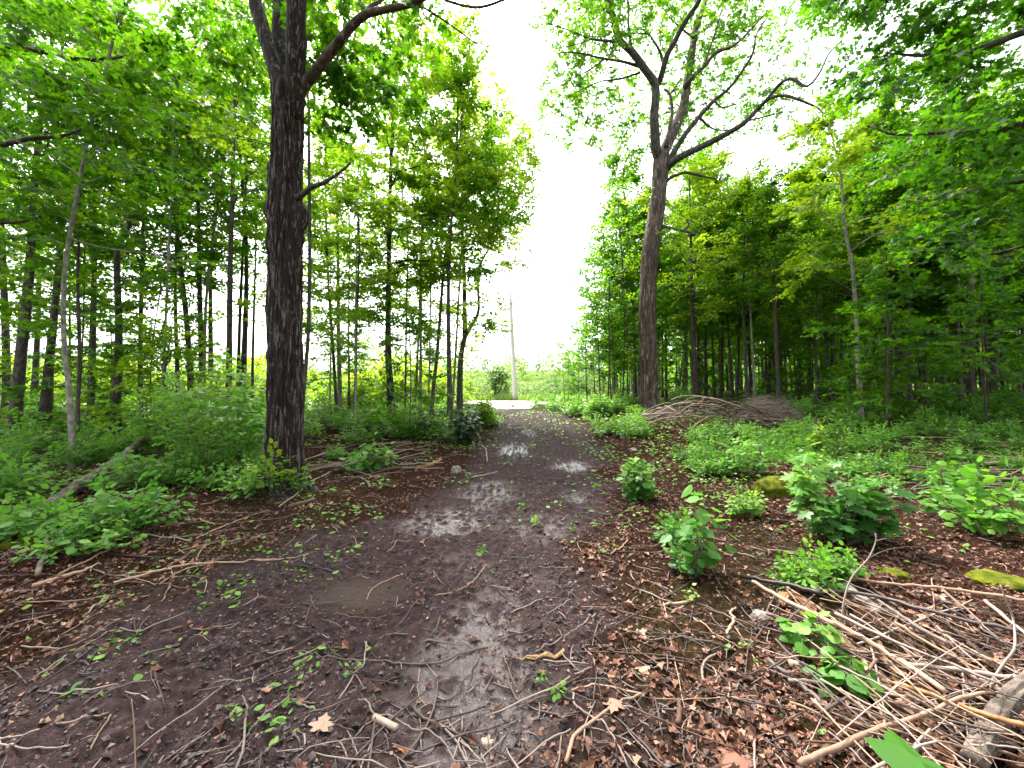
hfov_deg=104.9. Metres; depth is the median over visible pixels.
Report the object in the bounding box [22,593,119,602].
fallen stick
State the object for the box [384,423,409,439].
ash seedling
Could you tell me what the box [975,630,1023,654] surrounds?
fallen stick
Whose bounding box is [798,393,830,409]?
broadleaf plant
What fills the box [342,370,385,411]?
shrub
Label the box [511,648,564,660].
wood splinter
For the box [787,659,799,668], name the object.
cut block
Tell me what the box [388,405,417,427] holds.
ash seedling
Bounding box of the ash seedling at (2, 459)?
[0,451,34,471]
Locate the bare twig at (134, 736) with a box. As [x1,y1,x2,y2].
[131,699,135,767]
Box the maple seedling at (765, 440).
[752,432,776,445]
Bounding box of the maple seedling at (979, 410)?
[960,405,991,422]
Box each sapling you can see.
[0,229,162,429]
[0,291,128,414]
[0,348,34,422]
[12,285,186,411]
[33,358,110,416]
[74,305,236,436]
[80,263,216,424]
[87,319,222,420]
[96,329,181,416]
[119,381,196,459]
[144,351,245,477]
[145,376,219,445]
[172,342,257,458]
[204,372,265,474]
[223,385,265,453]
[310,327,378,414]
[361,301,458,439]
[545,338,578,410]
[554,332,581,398]
[558,303,611,401]
[561,342,596,395]
[564,259,632,400]
[569,279,622,392]
[571,268,639,399]
[572,218,639,399]
[572,244,639,393]
[578,176,674,395]
[587,216,668,396]
[637,270,733,394]
[747,320,843,402]
[771,291,854,393]
[778,442,920,544]
[800,227,1017,429]
[807,297,922,409]
[808,422,831,451]
[809,307,954,419]
[843,297,962,384]
[877,251,1023,425]
[922,278,1023,418]
[928,318,1019,391]
[1003,322,1020,359]
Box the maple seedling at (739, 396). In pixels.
[732,393,749,401]
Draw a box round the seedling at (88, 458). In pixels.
[31,425,123,467]
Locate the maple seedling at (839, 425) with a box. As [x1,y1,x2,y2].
[825,419,848,436]
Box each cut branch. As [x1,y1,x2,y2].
[612,412,676,435]
[629,416,686,434]
[641,412,703,417]
[644,422,670,429]
[656,402,698,412]
[658,420,683,430]
[659,411,722,423]
[671,395,720,401]
[675,403,717,415]
[687,406,728,415]
[688,408,743,423]
[690,415,724,430]
[699,401,736,411]
[701,414,757,422]
[707,401,774,411]
[711,397,744,408]
[735,418,770,427]
[740,417,782,430]
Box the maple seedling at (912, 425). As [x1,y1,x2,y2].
[903,421,922,433]
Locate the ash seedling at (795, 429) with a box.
[784,420,807,436]
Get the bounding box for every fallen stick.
[0,729,39,739]
[0,740,69,749]
[1,573,91,576]
[7,549,58,564]
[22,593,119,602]
[34,655,66,676]
[55,712,108,723]
[57,546,116,575]
[74,612,184,651]
[77,566,155,585]
[86,581,144,587]
[90,714,111,749]
[107,552,217,557]
[114,581,196,592]
[118,571,159,576]
[120,541,205,546]
[134,532,189,541]
[141,518,198,531]
[145,519,233,529]
[153,583,209,592]
[159,557,224,584]
[174,540,220,553]
[195,510,268,538]
[200,555,254,557]
[212,513,296,524]
[216,496,272,502]
[223,732,249,762]
[225,519,301,541]
[227,530,288,545]
[232,507,269,517]
[256,553,308,559]
[278,468,341,507]
[291,698,314,703]
[292,702,313,708]
[293,564,341,573]
[293,646,488,664]
[305,441,410,460]
[307,435,384,459]
[307,460,350,469]
[308,443,357,447]
[313,448,395,470]
[318,458,376,477]
[330,452,409,469]
[336,612,399,618]
[338,641,366,699]
[339,471,411,477]
[344,464,425,473]
[348,465,406,480]
[358,440,413,446]
[358,477,370,486]
[358,698,485,763]
[362,678,418,683]
[366,575,399,600]
[371,440,438,449]
[379,442,414,446]
[382,467,443,468]
[385,442,435,456]
[385,455,436,461]
[397,462,443,465]
[401,446,435,450]
[417,668,425,704]
[433,675,470,702]
[435,564,486,595]
[471,471,497,477]
[517,728,570,764]
[535,614,594,651]
[543,659,635,688]
[549,599,570,612]
[557,664,677,689]
[572,692,628,767]
[577,616,685,692]
[578,651,743,663]
[581,606,669,622]
[585,575,698,642]
[587,549,668,552]
[594,558,677,597]
[596,647,643,653]
[604,510,668,520]
[617,684,700,737]
[625,702,753,755]
[634,640,701,652]
[645,580,676,595]
[645,695,758,699]
[649,636,695,639]
[661,593,686,716]
[672,723,813,767]
[679,600,694,677]
[686,695,696,733]
[691,674,802,702]
[693,618,739,648]
[698,691,760,701]
[701,569,779,586]
[701,653,716,681]
[703,689,796,706]
[705,681,721,767]
[709,730,838,767]
[717,663,769,708]
[722,539,762,545]
[725,709,850,765]
[730,696,821,710]
[735,627,787,716]
[744,615,753,679]
[748,707,813,742]
[749,568,799,645]
[751,659,787,683]
[756,586,778,630]
[762,626,908,670]
[763,667,909,728]
[766,611,813,635]
[767,549,807,553]
[767,613,866,637]
[768,620,846,669]
[770,576,836,620]
[770,604,840,630]
[775,638,883,736]
[775,655,871,658]
[778,577,835,630]
[782,671,883,712]
[788,678,929,698]
[790,701,871,737]
[791,591,909,706]
[796,666,875,723]
[797,596,893,665]
[801,661,826,678]
[803,636,926,738]
[803,668,851,754]
[804,642,909,700]
[804,696,894,767]
[805,740,869,746]
[806,637,884,710]
[807,607,861,656]
[810,579,872,620]
[810,698,881,767]
[811,603,954,660]
[812,631,924,689]
[812,702,922,739]
[814,671,933,725]
[817,652,877,724]
[820,598,950,635]
[820,676,891,714]
[820,678,970,763]
[822,618,882,646]
[823,688,865,728]
[826,660,899,691]
[827,730,870,767]
[828,572,929,613]
[828,588,930,657]
[829,683,909,727]
[831,583,966,654]
[831,618,955,707]
[832,712,868,728]
[833,652,897,687]
[834,612,1001,684]
[834,645,952,669]
[834,663,952,725]
[836,643,963,735]
[839,687,888,729]
[841,634,984,721]
[842,604,881,632]
[843,682,944,721]
[844,633,933,662]
[844,648,922,657]
[845,601,925,638]
[845,693,909,767]
[845,706,953,742]
[845,718,934,755]
[846,599,910,635]
[846,728,977,767]
[847,697,904,729]
[849,614,987,701]
[854,598,974,669]
[857,599,972,644]
[863,660,884,722]
[864,466,930,477]
[865,680,961,745]
[866,645,933,678]
[867,582,904,613]
[867,687,919,701]
[869,645,887,730]
[869,746,959,767]
[870,714,972,720]
[871,440,913,450]
[871,467,922,478]
[871,740,937,767]
[873,620,923,642]
[877,703,939,764]
[880,682,916,696]
[880,695,1022,748]
[881,444,919,452]
[881,657,914,685]
[883,655,991,763]
[886,649,1004,684]
[887,715,978,767]
[888,629,943,659]
[888,655,925,691]
[888,680,1023,748]
[888,703,963,742]
[888,727,1023,763]
[889,589,1022,667]
[894,622,991,672]
[897,666,1023,700]
[897,729,1023,743]
[899,686,1023,736]
[901,685,976,706]
[902,436,979,437]
[903,476,944,489]
[903,703,1023,751]
[904,649,933,675]
[904,694,1011,733]
[906,692,1023,745]
[907,668,1023,704]
[913,677,1023,719]
[913,728,931,746]
[914,671,998,743]
[916,628,978,677]
[917,727,962,767]
[919,451,1015,456]
[919,610,982,644]
[919,622,1017,673]
[919,646,1022,660]
[923,721,966,736]
[924,669,982,687]
[926,616,965,659]
[927,637,961,677]
[928,605,1007,681]
[930,692,1023,739]
[931,450,1015,457]
[931,578,934,608]
[934,627,1023,657]
[936,615,1017,644]
[936,625,1023,704]
[936,630,1009,653]
[936,713,1020,739]
[937,722,1023,737]
[939,618,1011,673]
[941,588,999,638]
[941,600,992,621]
[942,468,1019,470]
[942,604,1018,641]
[944,687,981,706]
[945,654,1023,660]
[946,671,1021,698]
[948,719,1018,737]
[951,628,1023,646]
[955,646,1012,671]
[959,681,996,767]
[962,673,970,765]
[962,703,985,704]
[968,731,1023,767]
[971,604,1023,627]
[971,742,1023,749]
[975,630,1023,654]
[979,627,1011,645]
[982,472,1023,474]
[982,599,1023,633]
[987,607,1018,673]
[993,617,1023,637]
[997,748,1023,759]
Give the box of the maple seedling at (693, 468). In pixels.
[689,459,710,473]
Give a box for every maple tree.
[0,0,166,430]
[0,0,239,272]
[0,0,250,435]
[0,2,209,425]
[0,24,85,418]
[23,42,262,405]
[67,20,266,408]
[73,0,372,415]
[155,0,510,501]
[303,0,497,427]
[527,0,861,409]
[610,144,772,402]
[789,0,1023,272]
[821,71,1006,399]
[864,17,1023,417]
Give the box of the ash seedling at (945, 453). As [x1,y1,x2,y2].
[934,440,978,461]
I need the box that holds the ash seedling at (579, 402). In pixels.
[569,392,589,414]
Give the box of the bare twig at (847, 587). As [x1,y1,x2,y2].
[841,533,937,632]
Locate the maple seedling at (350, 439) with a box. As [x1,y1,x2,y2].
[343,436,356,445]
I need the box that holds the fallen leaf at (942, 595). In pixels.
[931,592,945,599]
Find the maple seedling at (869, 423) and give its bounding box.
[858,420,881,430]
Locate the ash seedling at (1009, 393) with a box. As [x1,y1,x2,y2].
[990,382,1021,404]
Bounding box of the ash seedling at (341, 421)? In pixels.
[327,410,358,429]
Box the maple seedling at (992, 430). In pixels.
[976,423,1002,439]
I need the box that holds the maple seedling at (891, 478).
[879,474,900,482]
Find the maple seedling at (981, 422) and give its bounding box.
[976,417,994,425]
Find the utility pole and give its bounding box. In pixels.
[506,287,516,400]
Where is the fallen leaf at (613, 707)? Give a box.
[602,693,626,712]
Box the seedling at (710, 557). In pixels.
[660,485,740,576]
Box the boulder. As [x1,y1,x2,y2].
[751,476,796,499]
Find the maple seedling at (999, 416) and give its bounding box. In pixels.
[988,411,1010,420]
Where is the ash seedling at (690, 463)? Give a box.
[683,454,701,467]
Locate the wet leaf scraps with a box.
[0,413,673,767]
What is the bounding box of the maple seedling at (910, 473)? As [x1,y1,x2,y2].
[883,463,921,481]
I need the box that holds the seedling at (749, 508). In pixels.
[723,483,768,517]
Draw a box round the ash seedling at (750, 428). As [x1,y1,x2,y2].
[739,423,769,441]
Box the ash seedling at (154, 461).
[124,451,165,476]
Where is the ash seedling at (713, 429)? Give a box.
[701,422,727,436]
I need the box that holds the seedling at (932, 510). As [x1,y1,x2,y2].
[894,476,961,517]
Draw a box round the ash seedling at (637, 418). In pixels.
[628,413,641,430]
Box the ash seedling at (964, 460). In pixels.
[947,445,990,464]
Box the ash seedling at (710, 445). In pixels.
[694,434,724,449]
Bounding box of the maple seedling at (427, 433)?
[417,429,434,439]
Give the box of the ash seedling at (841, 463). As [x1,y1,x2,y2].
[826,457,852,473]
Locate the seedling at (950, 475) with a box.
[924,449,981,491]
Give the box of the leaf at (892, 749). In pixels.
[863,729,943,767]
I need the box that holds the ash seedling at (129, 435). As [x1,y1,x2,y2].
[108,416,160,453]
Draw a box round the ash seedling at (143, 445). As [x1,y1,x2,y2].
[118,412,190,456]
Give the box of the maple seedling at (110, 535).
[91,523,129,549]
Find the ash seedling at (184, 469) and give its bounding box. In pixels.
[152,447,206,487]
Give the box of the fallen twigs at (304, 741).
[0,431,1023,767]
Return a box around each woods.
[0,348,985,387]
[600,329,1017,391]
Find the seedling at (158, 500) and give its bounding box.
[80,473,195,517]
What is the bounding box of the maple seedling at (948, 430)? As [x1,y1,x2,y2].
[939,424,959,436]
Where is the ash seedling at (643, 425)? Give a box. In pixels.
[637,419,654,437]
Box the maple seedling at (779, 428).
[777,419,801,429]
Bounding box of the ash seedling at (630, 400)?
[618,390,639,405]
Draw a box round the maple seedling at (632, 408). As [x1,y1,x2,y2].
[625,405,638,413]
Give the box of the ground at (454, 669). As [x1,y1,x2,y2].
[0,369,1023,767]
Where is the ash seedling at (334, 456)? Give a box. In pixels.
[321,443,347,459]
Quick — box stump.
[749,444,765,472]
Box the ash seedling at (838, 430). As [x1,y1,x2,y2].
[826,426,842,437]
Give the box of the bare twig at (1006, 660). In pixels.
[988,585,1023,689]
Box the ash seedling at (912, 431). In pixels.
[899,424,919,438]
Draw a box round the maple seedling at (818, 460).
[802,455,832,469]
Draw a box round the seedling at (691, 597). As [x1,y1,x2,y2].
[682,583,697,600]
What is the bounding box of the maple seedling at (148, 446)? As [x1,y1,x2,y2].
[142,439,184,454]
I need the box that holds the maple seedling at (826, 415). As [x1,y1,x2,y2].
[816,410,835,420]
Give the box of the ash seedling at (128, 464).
[108,461,148,478]
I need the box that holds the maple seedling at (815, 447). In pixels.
[798,430,833,453]
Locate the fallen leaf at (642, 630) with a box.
[623,628,652,639]
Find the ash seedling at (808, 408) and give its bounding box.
[793,394,821,415]
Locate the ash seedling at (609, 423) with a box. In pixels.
[599,414,619,432]
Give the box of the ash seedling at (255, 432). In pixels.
[228,417,265,448]
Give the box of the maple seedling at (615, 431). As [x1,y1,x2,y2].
[612,427,620,436]
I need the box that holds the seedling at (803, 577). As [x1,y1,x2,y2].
[761,533,852,596]
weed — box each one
[476,544,486,555]
[531,515,541,525]
[536,669,550,681]
[546,680,566,701]
[738,637,753,648]
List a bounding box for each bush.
[337,432,399,472]
[412,411,429,439]
[445,403,483,444]
[464,389,499,426]
[615,451,663,500]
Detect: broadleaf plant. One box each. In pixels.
[1,429,50,451]
[13,483,49,503]
[84,415,108,430]
[169,473,194,487]
[331,443,346,457]
[333,408,352,425]
[358,432,372,442]
[409,425,424,441]
[429,410,441,427]
[432,417,448,436]
[443,425,458,442]
[588,425,606,436]
[684,447,705,459]
[772,394,796,408]
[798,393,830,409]
[812,432,835,445]
[815,397,831,410]
[820,410,844,421]
[824,442,839,452]
[840,438,861,449]
[844,461,876,474]
[855,469,887,481]
[866,435,901,451]
[882,426,914,441]
[883,428,900,441]
[900,421,928,433]
[908,470,936,488]
[968,426,998,434]
[1005,437,1023,447]
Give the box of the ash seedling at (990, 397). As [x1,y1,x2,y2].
[955,390,1007,417]
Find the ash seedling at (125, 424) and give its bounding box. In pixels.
[88,411,140,429]
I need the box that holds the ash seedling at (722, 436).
[717,434,729,443]
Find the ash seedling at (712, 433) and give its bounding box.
[695,426,715,437]
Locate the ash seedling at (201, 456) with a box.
[173,441,214,469]
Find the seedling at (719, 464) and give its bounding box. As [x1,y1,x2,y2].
[703,446,739,476]
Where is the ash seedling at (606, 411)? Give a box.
[598,399,615,415]
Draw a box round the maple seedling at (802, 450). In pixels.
[793,447,807,455]
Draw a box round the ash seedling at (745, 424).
[735,416,758,431]
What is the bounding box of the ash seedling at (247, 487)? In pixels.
[211,463,279,498]
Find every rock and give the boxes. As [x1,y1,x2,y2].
[729,509,750,518]
[875,566,910,579]
[964,569,1023,591]
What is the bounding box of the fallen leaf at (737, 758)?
[714,744,752,767]
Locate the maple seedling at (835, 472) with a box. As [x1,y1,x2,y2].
[821,462,841,482]
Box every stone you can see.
[451,465,461,472]
[750,609,770,621]
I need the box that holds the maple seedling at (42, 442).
[31,428,67,453]
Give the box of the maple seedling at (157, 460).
[145,457,160,469]
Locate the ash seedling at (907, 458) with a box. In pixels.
[881,446,922,465]
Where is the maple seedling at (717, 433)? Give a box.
[705,426,726,439]
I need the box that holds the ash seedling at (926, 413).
[911,404,942,425]
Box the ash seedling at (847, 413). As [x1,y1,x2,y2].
[831,403,862,424]
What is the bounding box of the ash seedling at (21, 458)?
[7,446,39,468]
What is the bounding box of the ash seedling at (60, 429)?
[45,414,83,433]
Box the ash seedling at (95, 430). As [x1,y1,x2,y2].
[66,418,108,438]
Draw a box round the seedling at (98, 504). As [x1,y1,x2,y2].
[39,471,197,537]
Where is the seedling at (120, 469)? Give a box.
[73,447,183,490]
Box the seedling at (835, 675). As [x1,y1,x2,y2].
[802,653,888,708]
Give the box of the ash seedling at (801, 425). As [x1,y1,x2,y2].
[790,418,811,432]
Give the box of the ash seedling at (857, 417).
[842,407,865,422]
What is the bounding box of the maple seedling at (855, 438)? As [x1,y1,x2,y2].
[844,431,872,446]
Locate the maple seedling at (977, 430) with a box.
[958,421,997,437]
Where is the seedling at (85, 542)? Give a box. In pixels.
[10,513,146,564]
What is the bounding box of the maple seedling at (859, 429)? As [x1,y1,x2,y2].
[840,418,868,432]
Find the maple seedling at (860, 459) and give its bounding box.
[846,453,871,469]
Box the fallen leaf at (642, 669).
[631,663,653,678]
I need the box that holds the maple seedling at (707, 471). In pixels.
[700,461,713,474]
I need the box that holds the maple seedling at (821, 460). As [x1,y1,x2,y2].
[813,453,830,466]
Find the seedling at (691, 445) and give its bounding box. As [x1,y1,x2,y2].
[683,441,703,454]
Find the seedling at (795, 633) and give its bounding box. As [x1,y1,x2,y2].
[775,611,847,663]
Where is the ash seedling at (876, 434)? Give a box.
[845,420,897,447]
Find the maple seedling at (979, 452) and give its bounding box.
[978,449,998,457]
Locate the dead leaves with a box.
[0,396,1023,767]
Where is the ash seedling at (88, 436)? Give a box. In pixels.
[76,425,103,449]
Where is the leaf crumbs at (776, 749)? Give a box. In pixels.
[0,409,1023,767]
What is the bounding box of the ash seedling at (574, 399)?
[565,390,584,408]
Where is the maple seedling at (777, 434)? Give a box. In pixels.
[759,430,785,445]
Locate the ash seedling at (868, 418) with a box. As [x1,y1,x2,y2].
[865,410,881,423]
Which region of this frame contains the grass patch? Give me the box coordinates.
[723,427,850,461]
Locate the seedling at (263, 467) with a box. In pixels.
[242,438,304,494]
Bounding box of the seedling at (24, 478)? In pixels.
[0,448,64,499]
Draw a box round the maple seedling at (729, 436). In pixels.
[721,432,733,439]
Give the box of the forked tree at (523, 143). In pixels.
[418,55,544,411]
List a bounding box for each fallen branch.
[32,562,99,587]
[34,535,50,576]
[113,539,280,601]
[160,625,182,633]
[287,498,315,508]
[307,462,337,468]
[437,719,502,767]
[564,683,641,763]
[661,599,690,605]
[671,605,683,614]
[675,698,681,725]
[702,755,756,766]
[725,607,736,634]
[739,574,822,595]
[751,580,947,693]
[766,657,866,729]
[797,691,1001,766]
[822,589,1021,632]
[852,577,1023,601]
[858,658,877,698]
[869,597,955,646]
[876,640,917,735]
[881,477,1023,486]
[882,679,1023,727]
[890,660,1016,680]
[906,638,955,693]
[938,444,1017,455]
[957,664,999,690]
[962,457,1022,466]
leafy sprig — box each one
[0,419,43,454]
[0,424,35,449]
[0,436,37,464]
[0,460,15,483]
[4,413,61,450]
[7,415,52,443]
[24,388,39,409]
[28,392,65,411]
[34,390,66,411]
[46,420,103,458]
[62,421,98,445]
[71,504,122,533]
[93,427,132,456]
[114,493,166,529]
[133,465,158,489]
[148,436,206,475]
[152,448,192,477]
[177,440,211,466]
[233,444,261,478]
[238,436,262,457]
[304,387,339,428]
[304,410,323,439]
[337,418,367,443]
[347,396,386,434]
[358,398,382,415]
[379,399,420,440]
[384,402,414,432]
[386,389,414,417]
[398,399,435,430]
[400,392,418,411]
[428,407,452,435]
[556,391,572,405]
[557,399,568,409]
[581,405,594,416]
[583,388,612,413]
[586,398,603,413]
[604,413,634,433]
[608,398,628,413]
[609,385,631,398]
[610,391,628,412]
[623,412,635,426]
[625,405,650,419]
[636,413,652,429]
[669,383,691,400]
[669,384,697,405]
[669,443,691,460]
[685,425,702,442]
[686,438,719,460]
[688,424,710,444]
[707,415,726,429]
[721,424,735,437]
[745,388,765,403]
[755,376,766,391]
[779,417,796,430]
[787,395,812,413]
[787,413,832,437]
[798,445,823,460]
[804,417,832,434]
[816,451,833,464]
[824,414,863,434]
[835,425,886,453]
[837,390,877,412]
[840,448,865,461]
[861,421,899,443]
[861,446,914,471]
[863,452,912,474]
[864,452,901,470]
[868,411,889,424]
[878,470,908,487]
[884,421,910,439]
[899,406,925,420]
[900,413,951,438]
[908,415,944,433]
[916,453,935,468]
[932,403,960,416]
[944,421,1004,451]
[946,383,986,403]
[954,460,992,480]
[955,422,987,435]
[997,419,1023,438]
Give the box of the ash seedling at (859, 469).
[829,455,879,477]
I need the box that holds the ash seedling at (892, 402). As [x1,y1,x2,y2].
[866,392,905,413]
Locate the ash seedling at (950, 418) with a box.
[923,405,960,426]
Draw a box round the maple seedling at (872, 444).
[864,438,881,452]
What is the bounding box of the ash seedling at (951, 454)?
[942,446,963,462]
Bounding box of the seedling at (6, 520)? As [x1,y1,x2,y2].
[0,493,73,542]
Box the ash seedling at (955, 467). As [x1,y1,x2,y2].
[943,460,961,474]
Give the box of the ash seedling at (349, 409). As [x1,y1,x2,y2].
[343,403,361,417]
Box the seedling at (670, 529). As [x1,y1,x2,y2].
[647,502,702,546]
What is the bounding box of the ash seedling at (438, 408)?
[434,397,453,413]
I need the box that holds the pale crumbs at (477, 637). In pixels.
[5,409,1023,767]
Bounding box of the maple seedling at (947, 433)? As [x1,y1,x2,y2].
[936,427,957,435]
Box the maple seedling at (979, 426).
[969,421,998,432]
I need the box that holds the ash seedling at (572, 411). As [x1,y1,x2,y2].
[561,396,583,416]
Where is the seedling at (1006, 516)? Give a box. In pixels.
[923,456,1023,537]
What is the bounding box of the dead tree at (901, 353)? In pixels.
[803,266,929,412]
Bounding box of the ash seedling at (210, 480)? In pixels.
[182,460,244,490]
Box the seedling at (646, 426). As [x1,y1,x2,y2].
[632,418,656,438]
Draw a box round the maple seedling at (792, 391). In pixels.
[772,388,797,400]
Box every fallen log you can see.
[0,532,55,550]
[40,436,152,511]
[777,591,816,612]
[806,645,873,720]
[817,631,866,656]
[841,581,885,615]
[908,702,956,765]
[960,670,1023,767]
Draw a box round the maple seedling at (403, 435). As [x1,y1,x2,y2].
[393,420,421,439]
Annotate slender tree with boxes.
[0,0,217,428]
[0,0,243,469]
[0,67,111,408]
[0,105,98,299]
[0,148,194,448]
[0,165,90,345]
[0,183,162,327]
[0,268,33,319]
[6,198,136,378]
[14,87,220,416]
[86,102,254,391]
[98,58,262,400]
[108,70,266,413]
[109,0,335,418]
[122,0,417,407]
[141,80,266,408]
[153,93,307,385]
[177,137,317,412]
[244,97,404,415]
[257,115,392,415]
[302,132,424,425]
[302,218,375,413]
[303,170,383,413]
[303,174,412,427]
[340,13,490,411]
[349,159,452,415]
[358,0,533,419]
[367,52,534,432]
[374,157,489,403]
[380,187,471,418]
[397,115,537,405]
[578,148,685,403]
[585,192,678,393]
[591,267,638,391]
[600,314,625,396]
[601,205,670,378]
[616,261,665,397]
[625,314,672,376]
[657,207,696,400]
[657,269,683,397]
[658,148,783,400]
[658,223,714,388]
[659,148,763,400]
[661,271,734,367]
[661,308,687,389]
[667,222,732,346]
[668,297,713,344]
[669,321,731,366]
[669,333,688,358]
[675,261,730,395]
[678,331,707,390]
[679,216,745,400]
[681,289,689,394]
[684,215,767,399]
[686,193,755,398]
[687,218,741,336]
[688,157,816,406]
[695,176,791,402]
[697,172,786,394]
[700,314,742,365]
[701,217,736,392]
[702,210,784,397]
[715,309,757,389]
[718,206,786,394]
[721,159,831,405]
[723,323,736,390]
[724,324,757,389]
[727,211,750,391]
[727,329,767,367]
[728,162,808,394]
[730,194,846,405]
[733,338,763,389]
[734,338,750,378]
[740,342,768,389]
[741,191,799,390]
[746,224,812,383]
[747,231,832,397]
[748,296,796,378]
[749,336,763,383]
[752,309,766,388]
[753,320,797,386]
[761,155,838,391]
[766,88,1020,420]
[769,205,879,407]
[785,181,869,402]
[794,203,896,404]
[794,231,847,334]
[796,220,811,389]
[797,168,896,400]
[802,152,844,390]
[802,222,863,398]
[803,341,813,389]
[804,231,865,391]
[809,191,886,396]
[811,317,847,388]
[813,167,880,387]
[824,198,930,395]
[825,105,964,394]
[827,321,883,387]
[845,137,968,406]
[854,137,928,396]
[863,226,952,330]
[874,242,992,401]
[881,195,1007,399]
[881,284,1003,383]
[881,304,937,380]
[882,141,1013,404]
[885,126,1023,400]
[887,143,965,401]
[910,63,1023,397]
[918,117,1018,392]
[935,275,1017,391]
[937,220,1019,391]
[952,308,1020,389]
[953,140,1023,392]
[959,67,1023,391]
[975,269,1018,394]
[977,327,1020,369]
[978,268,1023,390]
[982,237,1023,304]
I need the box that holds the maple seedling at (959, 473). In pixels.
[936,463,977,483]
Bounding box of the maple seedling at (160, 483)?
[138,462,171,487]
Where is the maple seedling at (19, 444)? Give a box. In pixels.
[0,434,37,457]
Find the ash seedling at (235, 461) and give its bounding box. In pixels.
[222,454,258,470]
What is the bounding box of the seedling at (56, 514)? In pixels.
[0,481,97,535]
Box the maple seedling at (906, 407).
[900,396,930,412]
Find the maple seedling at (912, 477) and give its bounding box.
[906,469,927,481]
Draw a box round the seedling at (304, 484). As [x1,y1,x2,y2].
[272,466,314,491]
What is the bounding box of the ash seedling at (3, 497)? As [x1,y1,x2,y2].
[0,470,40,501]
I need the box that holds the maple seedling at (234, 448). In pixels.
[216,431,249,462]
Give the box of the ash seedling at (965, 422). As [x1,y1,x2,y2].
[936,413,975,431]
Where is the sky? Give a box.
[0,0,1023,370]
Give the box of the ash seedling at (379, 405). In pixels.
[368,399,386,410]
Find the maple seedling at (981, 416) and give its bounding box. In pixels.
[974,412,1001,421]
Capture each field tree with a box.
[480,363,511,396]
[536,374,564,388]
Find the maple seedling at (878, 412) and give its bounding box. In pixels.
[868,409,885,416]
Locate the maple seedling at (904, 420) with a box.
[891,415,920,427]
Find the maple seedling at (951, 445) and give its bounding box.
[937,440,960,454]
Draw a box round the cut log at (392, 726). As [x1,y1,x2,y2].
[372,713,398,732]
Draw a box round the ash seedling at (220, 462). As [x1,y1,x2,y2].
[193,451,233,469]
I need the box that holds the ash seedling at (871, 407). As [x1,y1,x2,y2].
[850,402,880,415]
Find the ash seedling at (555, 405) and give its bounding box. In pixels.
[547,395,561,409]
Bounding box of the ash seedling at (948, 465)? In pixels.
[939,459,959,471]
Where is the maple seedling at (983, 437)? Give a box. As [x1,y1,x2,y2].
[945,428,990,450]
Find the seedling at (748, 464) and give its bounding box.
[720,423,778,475]
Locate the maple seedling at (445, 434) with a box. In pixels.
[432,422,454,443]
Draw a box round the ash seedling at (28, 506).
[0,489,48,513]
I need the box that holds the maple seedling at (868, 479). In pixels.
[842,473,872,485]
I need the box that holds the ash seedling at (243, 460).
[231,454,268,484]
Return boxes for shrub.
[0,355,63,404]
[54,349,157,402]
[54,356,152,398]
[101,362,169,405]
[143,365,207,402]
[206,358,266,409]
[221,357,266,407]
[222,353,307,408]
[232,354,266,389]
[254,368,316,402]
[305,373,324,403]
[307,378,347,403]
[308,367,367,411]
[342,347,431,409]
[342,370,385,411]
[358,351,446,408]
[370,356,431,408]
[402,359,446,399]
[402,362,454,406]
[443,364,479,401]
[445,385,471,406]
[465,377,493,396]
[478,382,504,396]
[503,379,524,395]
[517,385,535,395]
[522,382,543,395]
[529,388,544,396]
[531,383,552,396]
[535,377,564,394]
[550,378,575,395]
[558,374,591,396]
[574,370,609,394]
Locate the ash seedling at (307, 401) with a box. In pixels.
[304,395,317,411]
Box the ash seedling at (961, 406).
[939,390,990,417]
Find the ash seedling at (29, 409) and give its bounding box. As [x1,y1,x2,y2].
[1,406,38,421]
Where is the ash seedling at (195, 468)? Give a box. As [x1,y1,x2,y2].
[169,453,207,478]
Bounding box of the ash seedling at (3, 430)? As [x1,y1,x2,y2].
[0,412,35,440]
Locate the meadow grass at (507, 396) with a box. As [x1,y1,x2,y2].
[466,390,561,400]
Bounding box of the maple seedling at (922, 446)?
[914,437,933,451]
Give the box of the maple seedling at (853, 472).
[840,467,863,476]
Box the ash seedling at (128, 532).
[97,513,140,541]
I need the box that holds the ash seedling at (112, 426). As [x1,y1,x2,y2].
[94,423,148,448]
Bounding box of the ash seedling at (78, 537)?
[33,521,92,551]
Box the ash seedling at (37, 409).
[7,401,60,417]
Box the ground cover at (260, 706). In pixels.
[0,388,1023,746]
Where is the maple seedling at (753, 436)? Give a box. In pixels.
[744,431,763,442]
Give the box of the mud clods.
[0,407,1023,767]
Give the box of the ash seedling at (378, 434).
[369,424,385,437]
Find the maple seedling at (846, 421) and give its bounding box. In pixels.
[838,415,855,426]
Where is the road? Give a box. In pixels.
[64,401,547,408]
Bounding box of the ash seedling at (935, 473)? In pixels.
[916,464,965,484]
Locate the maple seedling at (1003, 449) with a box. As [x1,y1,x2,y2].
[972,437,1013,453]
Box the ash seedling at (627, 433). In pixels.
[616,418,637,437]
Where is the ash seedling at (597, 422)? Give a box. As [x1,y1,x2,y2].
[587,412,607,428]
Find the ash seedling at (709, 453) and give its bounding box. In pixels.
[698,446,717,458]
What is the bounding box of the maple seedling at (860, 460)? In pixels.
[845,449,872,468]
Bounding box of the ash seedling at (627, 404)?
[621,398,636,412]
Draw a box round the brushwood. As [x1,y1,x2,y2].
[705,393,825,427]
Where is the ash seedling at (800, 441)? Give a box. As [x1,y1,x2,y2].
[790,430,818,451]
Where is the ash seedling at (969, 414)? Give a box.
[954,405,984,421]
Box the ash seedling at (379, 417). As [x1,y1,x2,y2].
[368,408,388,426]
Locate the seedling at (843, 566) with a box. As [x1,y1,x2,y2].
[807,540,873,580]
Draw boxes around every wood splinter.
[392,745,411,757]
[415,457,441,469]
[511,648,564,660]

